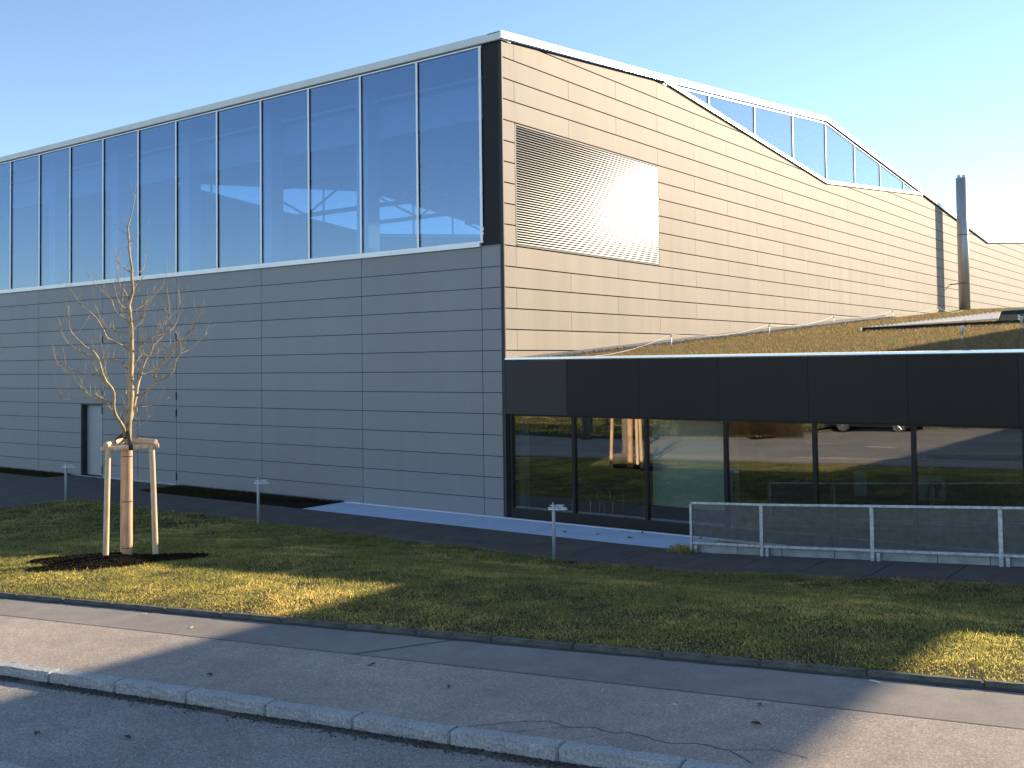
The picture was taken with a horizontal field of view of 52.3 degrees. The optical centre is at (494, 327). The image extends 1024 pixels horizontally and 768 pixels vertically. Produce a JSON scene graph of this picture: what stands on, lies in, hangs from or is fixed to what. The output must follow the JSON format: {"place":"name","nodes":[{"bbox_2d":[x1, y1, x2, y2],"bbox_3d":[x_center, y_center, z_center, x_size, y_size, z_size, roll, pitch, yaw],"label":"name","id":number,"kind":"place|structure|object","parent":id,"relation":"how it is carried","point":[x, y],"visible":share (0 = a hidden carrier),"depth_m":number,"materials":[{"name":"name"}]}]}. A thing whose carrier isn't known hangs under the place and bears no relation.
{"place":"outdoors","nodes":[
{"label":"outdoors","id":0,"kind":"place"},
{"bbox_2d":[0,473,174,509],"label":"yard paving","id":1,"kind":"structure","parent":0,"point":[16,490],"depth_m":31.52,"materials":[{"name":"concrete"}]},
{"bbox_2d":[0,30,1023,516],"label":"sports hall","id":2,"kind":"structure","parent":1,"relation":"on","point":[600,202],"depth_m":31.43,"materials":[{"name":"grey metal"}]},
{"bbox_2d":[87,405,101,475],"bbox_3d":[-13.380,3.788,35.135,1.155,2.355,0.045,-2,-2,37],"label":"service door","id":3,"kind":"structure","parent":2,"relation":"in","point":[94,412],"depth_m":35.21,"materials":[{"name":"metal"}]},
{"bbox_2d":[162,181,483,235],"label":"roof truss","id":4,"kind":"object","parent":2,"relation":"in","point":[171,183],"depth_m":55.10,"materials":[{"name":"white metal"}]},
{"bbox_2d":[662,81,922,196],"bbox_3d":[13.501,-7.086,42.474,0.170,2.497,28.040,-2,-2,37],"label":"clerestory window","id":5,"kind":"structure","parent":2,"relation":"in","point":[706,105],"depth_m":39.54,"materials":[{"name":"white metal"}]},
{"bbox_2d":[7,469,328,508],"bbox_3d":[-14.248,5.120,34.484,24.690,0.230,1.530,-2,-2,37],"label":"planting bed","id":6,"kind":"object","parent":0,"point":[299,505],"visible":0.16,"depth_m":27.71,"materials":[{"name":"brown soil"}]},
{"bbox_2d":[0,467,343,503],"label":"ground cover","id":7,"kind":"object","parent":6,"relation":"on","point":[195,491],"visible":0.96,"depth_m":29.86,"materials":[{"name":"green plant"}]},
{"bbox_2d":[0,680,553,767],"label":"road","id":8,"kind":"structure","parent":0,"point":[79,730],"depth_m":8.86,"materials":[{"name":"grey asphalt"}]},
{"bbox_2d":[0,761,28,767],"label":"kerb stone","id":9,"kind":"object","parent":8,"relation":"on","point":[6,765],"visible":1,"depth_m":8.09,"materials":[{"name":"stone"}]},
{"bbox_2d":[0,661,59,682],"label":"kerb stone","id":10,"kind":"object","parent":8,"relation":"on","point":[28,671],"visible":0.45,"depth_m":11.12,"materials":[{"name":"stone"}]},
{"bbox_2d":[50,669,124,692],"bbox_3d":[-4.187,3.728,10.735,0.975,0.308,0.179,-4,-3,29],"label":"kerb stone","id":11,"kind":"object","parent":8,"relation":"on","point":[82,679],"visible":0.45,"depth_m":10.68,"materials":[{"name":"stone"}]},
{"bbox_2d":[116,678,195,703],"bbox_3d":[-3.329,3.665,10.261,0.975,0.307,0.179,-4,-3,29],"label":"kerb stone","id":12,"kind":"object","parent":8,"relation":"on","point":[154,690],"visible":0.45,"depth_m":10.20,"materials":[{"name":"stone"}]},
{"bbox_2d":[187,687,275,715],"bbox_3d":[-2.473,3.601,9.784,0.975,0.308,0.179,-4,-4,29],"label":"kerb stone","id":13,"kind":"object","parent":8,"relation":"on","point":[230,701],"visible":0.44,"depth_m":9.72,"materials":[{"name":"stone"}]},
{"bbox_2d":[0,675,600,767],"bbox_3d":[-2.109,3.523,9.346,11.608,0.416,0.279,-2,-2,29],"label":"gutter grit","id":14,"kind":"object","parent":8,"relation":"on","point":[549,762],"visible":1,"depth_m":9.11,"materials":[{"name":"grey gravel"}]},
{"bbox_2d":[266,700,361,729],"bbox_3d":[-1.614,3.551,9.310,0.975,0.308,0.179,-4,-4,29],"label":"kerb stone","id":15,"kind":"object","parent":8,"relation":"on","point":[330,716],"visible":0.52,"depth_m":9.25,"materials":[{"name":"stone"}]},
{"bbox_2d":[353,713,456,743],"bbox_3d":[-0.757,3.491,8.834,0.975,0.308,0.179,-4,-3,29],"label":"kerb stone","id":16,"kind":"object","parent":8,"relation":"on","point":[404,727],"visible":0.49,"depth_m":8.78,"materials":[{"name":"stone"}]},
{"bbox_2d":[450,726,564,760],"bbox_3d":[0.100,3.422,8.356,0.975,0.307,0.179,-4,-4,29],"label":"kerb stone","id":17,"kind":"object","parent":8,"relation":"on","point":[543,748],"visible":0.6,"depth_m":8.30,"materials":[{"name":"stone"}]},
{"bbox_2d":[558,740,685,767],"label":"kerb stone","id":18,"kind":"object","parent":8,"relation":"on","point":[584,754],"visible":0.96,"depth_m":7.87,"materials":[{"name":"stone"}]},
{"bbox_2d":[680,758,747,767],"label":"kerb stone","id":19,"kind":"object","parent":8,"relation":"on","point":[690,763],"visible":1,"depth_m":7.57,"materials":[{"name":"stone"}]},
{"bbox_2d":[304,502,717,548],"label":"terrace slabs","id":20,"kind":"structure","parent":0,"point":[581,532],"depth_m":23.29,"materials":[{"name":"concrete"}]},
{"bbox_2d":[0,615,1023,767],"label":"footpath","id":21,"kind":"structure","parent":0,"point":[821,737],"depth_m":9.19,"materials":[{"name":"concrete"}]},
{"bbox_2d":[4,615,1022,728],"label":"asphalt seams","id":22,"kind":"object","parent":21,"relation":"on","point":[546,675],"visible":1,"depth_m":10.08,"materials":[{"name":"black asphalt"}]},
{"bbox_2d":[468,720,807,763],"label":"footpath cracks","id":23,"kind":"object","parent":21,"relation":"on","point":[639,735],"visible":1,"depth_m":8.27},
{"bbox_2d":[0,498,1023,681],"bbox_3d":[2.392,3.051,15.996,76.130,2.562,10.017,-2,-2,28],"label":"lawn","id":24,"kind":"structure","parent":0,"point":[980,675],"depth_m":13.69,"materials":[{"name":"plant"}]},
{"bbox_2d":[62,463,75,500],"bbox_3d":[-11.623,4.269,28.482,0.354,1.161,0.230,0,-2,-23],"label":"bollard light","id":25,"kind":"object","parent":24,"relation":"on","point":[66,466],"visible":0.95,"depth_m":28.42,"materials":[{"name":"white metal"}]},
{"bbox_2d":[23,552,207,572],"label":"bark mulch","id":26,"kind":"object","parent":24,"relation":"on","point":[84,561],"visible":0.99,"depth_m":17.95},
{"bbox_2d":[100,431,158,555],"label":"tree support stakes","id":27,"kind":"object","parent":24,"relation":"on","point":[151,445],"visible":0.87,"depth_m":18.41,"materials":[{"name":"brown wood"}]},
{"bbox_2d":[52,185,215,554],"bbox_3d":[-6.492,0.746,18.750,2.855,6.785,1.325,1,-2,-37],"label":"young tree","id":28,"kind":"object","parent":24,"relation":"on","point":[127,498],"visible":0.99,"depth_m":18.64,"materials":[{"name":"brown plant"}]},
{"bbox_2d":[254,478,269,523],"bbox_3d":[-5.366,4.040,24.041,0.354,1.161,0.230,0,-2,-14],"label":"bollard light","id":29,"kind":"object","parent":24,"relation":"on","point":[262,481],"visible":0.94,"depth_m":23.99,"materials":[{"name":"white metal"}]},
{"bbox_2d":[548,503,567,560],"bbox_3d":[1.172,3.797,19.203,0.354,1.161,0.230,-1,-2,0],"label":"bollard light","id":30,"kind":"object","parent":24,"relation":"on","point":[554,507],"visible":0.96,"depth_m":19.16,"materials":[{"name":"grey paint"}]},
{"bbox_2d":[0,598,1023,728],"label":"footpath strip","id":31,"kind":"object","parent":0,"point":[976,705],"visible":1,"depth_m":10.32,"materials":[{"name":"concrete"}]},
{"bbox_2d":[0,592,18,597],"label":"edging stone","id":32,"kind":"object","parent":31,"relation":"on","point":[8,594],"visible":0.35,"depth_m":15.32,"materials":[{"name":"concrete"}]},
{"bbox_2d":[17,593,64,601],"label":"edging stone","id":33,"kind":"object","parent":31,"relation":"on","point":[43,597],"visible":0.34,"depth_m":14.99,"materials":[{"name":"concrete"}]},
{"bbox_2d":[63,598,113,605],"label":"edging stone","id":34,"kind":"object","parent":31,"relation":"on","point":[91,602],"visible":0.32,"depth_m":14.53,"materials":[{"name":"concrete"}]},
{"bbox_2d":[113,602,166,610],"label":"edging stone","id":35,"kind":"object","parent":31,"relation":"on","point":[139,606],"visible":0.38,"depth_m":14.06,"materials":[{"name":"concrete"}]},
{"bbox_2d":[165,607,221,615],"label":"edging stone","id":36,"kind":"object","parent":31,"relation":"on","point":[193,611],"visible":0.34,"depth_m":13.60,"materials":[{"name":"concrete"}]},
{"bbox_2d":[221,611,283,621],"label":"edging stone","id":37,"kind":"object","parent":31,"relation":"on","point":[253,616],"visible":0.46,"depth_m":13.13,"materials":[{"name":"concrete"}]},
{"bbox_2d":[282,617,346,627],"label":"edging stone","id":38,"kind":"object","parent":31,"relation":"on","point":[313,622],"visible":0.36,"depth_m":12.67,"materials":[{"name":"concrete"}]},
{"bbox_2d":[347,623,416,633],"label":"edging stone","id":39,"kind":"object","parent":31,"relation":"on","point":[382,628],"visible":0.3,"depth_m":12.20,"materials":[{"name":"concrete"}]},
{"bbox_2d":[416,629,492,640],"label":"edging stone","id":40,"kind":"object","parent":31,"relation":"on","point":[462,635],"visible":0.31,"depth_m":11.73,"materials":[{"name":"concrete"}]},
{"bbox_2d":[0,596,1023,692],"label":"curb","id":41,"kind":"structure","parent":31,"relation":"on","point":[828,673],"depth_m":11.00,"materials":[{"name":"grey concrete"}]},
{"bbox_2d":[492,636,574,648],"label":"edging stone","id":42,"kind":"object","parent":31,"relation":"on","point":[547,643],"visible":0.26,"depth_m":11.27,"materials":[{"name":"concrete"}]},
{"bbox_2d":[574,643,662,656],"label":"edging stone","id":43,"kind":"object","parent":31,"relation":"on","point":[618,649],"visible":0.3,"depth_m":10.80,"materials":[{"name":"concrete"}]},
{"bbox_2d":[663,650,760,665],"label":"edging stone","id":44,"kind":"object","parent":31,"relation":"on","point":[713,658],"visible":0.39,"depth_m":10.34,"materials":[{"name":"concrete"}]},
{"bbox_2d":[760,659,866,675],"bbox_3d":[3.023,3.326,9.900,0.982,0.254,0.090,-4,-3,29],"label":"edging stone","id":45,"kind":"object","parent":31,"relation":"on","point":[817,667],"visible":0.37,"depth_m":9.87,"materials":[{"name":"concrete"}]},
{"bbox_2d":[867,669,983,686],"bbox_3d":[3.890,3.269,9.432,0.982,0.255,0.090,-4,-4,29],"label":"edging stone","id":46,"kind":"object","parent":31,"relation":"on","point":[928,678],"visible":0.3,"depth_m":9.41,"materials":[{"name":"concrete"}]},
{"bbox_2d":[984,679,1023,689],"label":"edging stone","id":47,"kind":"object","parent":31,"relation":"on","point":[1005,684],"visible":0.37,"depth_m":9.11,"materials":[{"name":"concrete"}]},
{"bbox_2d":[0,0,1023,239],"label":"sky","id":48,"kind":"structure","parent":0,"point":[934,89],"materials":[{"name":"blue"}]},
{"bbox_2d":[76,492,1023,585],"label":"walkway","id":49,"kind":"structure","parent":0,"point":[987,573],"depth_m":20.17,"materials":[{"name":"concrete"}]},
{"bbox_2d":[689,502,1023,566],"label":"railing","id":50,"kind":"object","parent":49,"relation":"on","point":[1001,555],"visible":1,"depth_m":17.76,"materials":[{"name":"metal"}]},
{"bbox_2d":[666,538,781,553],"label":"courtyard grass","id":51,"kind":"structure","parent":0,"point":[681,548],"depth_m":19.76,"materials":[{"name":"green plant"}]},
{"bbox_2d":[779,466,791,476],"bbox_3d":[6.376,3.153,22.875,0.260,0.215,0.120,-2,-2,37],"label":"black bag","id":52,"kind":"object","parent":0,"point":[789,474],"visible":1,"depth_m":22.82,"materials":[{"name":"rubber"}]},
{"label":"rope post","id":53,"kind":"object","parent":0,"visible":0},
{"bbox_2d":[598,307,962,355],"bbox_3d":[12.807,-0.096,38.670,1.043,2.296,36.401,-2,-2,37],"label":"safety rope","id":54,"kind":"object","parent":53,"relation":"attached to","point":[759,327],"visible":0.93,"depth_m":30.96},
{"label":"courtyard lawn","id":55,"kind":"structure","parent":0,"visible":0},
{"bbox_2d":[344,501,785,545],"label":"drainage kerb","id":56,"kind":"structure","parent":55,"relation":"on","point":[555,522],"depth_m":23.53,"materials":[{"name":"grey concrete"}]},
{"bbox_3d":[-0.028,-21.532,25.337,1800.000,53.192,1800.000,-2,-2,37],"label":"ground","id":57,"kind":"structure","parent":0,"visible":0},
{"bbox_2d":[505,307,1023,554],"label":"office wing","id":58,"kind":"structure","parent":57,"relation":"on","point":[891,424],"depth_m":23.21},
{"bbox_2d":[571,482,597,513],"bbox_3d":[2.069,4.000,24.136,0.526,0.863,0.531,-2,-2,31],"label":"meeting chair","id":59,"kind":"object","parent":58,"relation":"on","point":[583,494],"visible":0.59,"depth_m":23.92,"materials":[{"name":"black metal"}]},
{"bbox_2d":[596,483,625,516],"bbox_3d":[2.646,3.981,23.764,0.531,0.863,0.526,1,-2,-33],"label":"meeting chair","id":60,"kind":"object","parent":58,"relation":"on","point":[603,492],"visible":0.88,"depth_m":23.65,"materials":[{"name":"black metal"}]},
{"bbox_2d":[582,481,644,516],"bbox_3d":[2.796,4.067,24.567,1.220,0.735,1.100,-2,-2,37],"label":"meeting table","id":61,"kind":"object","parent":58,"relation":"in","point":[617,485],"visible":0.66,"depth_m":24.52,"materials":[{"name":"brown wood"}]},
{"bbox_2d":[652,419,724,510],"bbox_3d":[4.089,2.868,21.986,1.730,1.865,0.017,-2,-2,37],"label":"roller blind","id":62,"kind":"object","parent":58,"relation":"attached to","point":[688,461],"visible":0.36,"depth_m":22.00,"materials":[{"name":"grey fabric"}]},
{"bbox_2d":[538,316,896,356],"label":"roof gravel","id":63,"kind":"structure","parent":58,"relation":"on","point":[662,343],"depth_m":31.85,"materials":[{"name":"grey gravel"}]},
{"bbox_2d":[509,414,1023,554],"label":"window front","id":64,"kind":"structure","parent":58,"relation":"in","point":[647,524],"depth_m":21.51,"materials":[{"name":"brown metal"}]},
{"bbox_2d":[771,475,800,526],"bbox_3d":[6.391,3.798,22.847,0.500,1.080,0.440,-2,-2,37],"label":"cabinet","id":65,"kind":"object","parent":58,"relation":"on","point":[786,490],"visible":0.89,"depth_m":22.70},
{"bbox_2d":[568,307,1023,359],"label":"sedum plants","id":66,"kind":"object","parent":58,"relation":"on","point":[936,338],"visible":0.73,"depth_m":26.99,"materials":[{"name":"green plant"}]},
{"bbox_2d":[851,471,869,532],"bbox_3d":[7.713,3.668,21.997,0.300,1.250,0.340,-2,-2,37],"label":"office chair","id":67,"kind":"object","parent":58,"relation":"in","point":[859,483],"visible":0.64,"depth_m":21.98,"materials":[{"name":"grey fabric"}]},
{"bbox_2d":[829,494,970,544],"bbox_3d":[8.223,3.889,21.202,2.600,0.740,0.700,-2,-2,37],"label":"office desk","id":68,"kind":"object","parent":58,"relation":"on","point":[839,499],"visible":0.69,"depth_m":21.25,"materials":[{"name":"grey metal"}]},
{"bbox_2d":[926,481,940,502],"bbox_3d":[8.786,3.291,20.864,0.280,0.420,0.160,-2,-2,37],"label":"monitor","id":69,"kind":"object","parent":68,"relation":"on","point":[933,490],"visible":1,"depth_m":20.84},
{"bbox_2d":[918,475,949,539],"bbox_3d":[8.860,3.624,21.127,0.560,1.250,0.340,-2,-2,37],"label":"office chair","id":70,"kind":"object","parent":58,"relation":"in","point":[923,481],"visible":0.5,"depth_m":21.12,"materials":[{"name":"grey fabric"}]},
{"bbox_2d":[860,311,1023,331],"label":"solar collector","id":71,"kind":"object","parent":58,"relation":"on","point":[991,316],"visible":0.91,"depth_m":33.09,"materials":[{"name":"white metal"}]},
{"bbox_2d":[950,175,970,310],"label":"steel chimney","id":72,"kind":"object","parent":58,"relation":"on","point":[963,283],"visible":0.92,"depth_m":56.82,"materials":[{"name":"silver metal"}]},
{"bbox_2d":[959,326,963,341],"bbox_3d":[10.278,0.192,22.935,0.099,0.465,0.099,-2,-2,37],"label":"rope post","id":73,"kind":"object","parent":58,"relation":"on","point":[961,330],"visible":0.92,"depth_m":22.92,"materials":[{"name":"metal"}]},
{"bbox_2d":[997,308,1023,320],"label":"solar collector","id":74,"kind":"object","parent":58,"relation":"on","point":[1009,314],"visible":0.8,"depth_m":33.97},
{"bbox_2d":[1019,316,1022,330],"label":"rope post","id":75,"kind":"object","parent":58,"relation":"on","point":[1021,319],"visible":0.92,"depth_m":27.51,"materials":[{"name":"metal"}]},
{"bbox_2d":[693,544,1023,566],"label":"wall","id":76,"kind":"structure","parent":57,"relation":"on","point":[951,559],"depth_m":17.82,"materials":[{"name":"concrete"}]}
]}

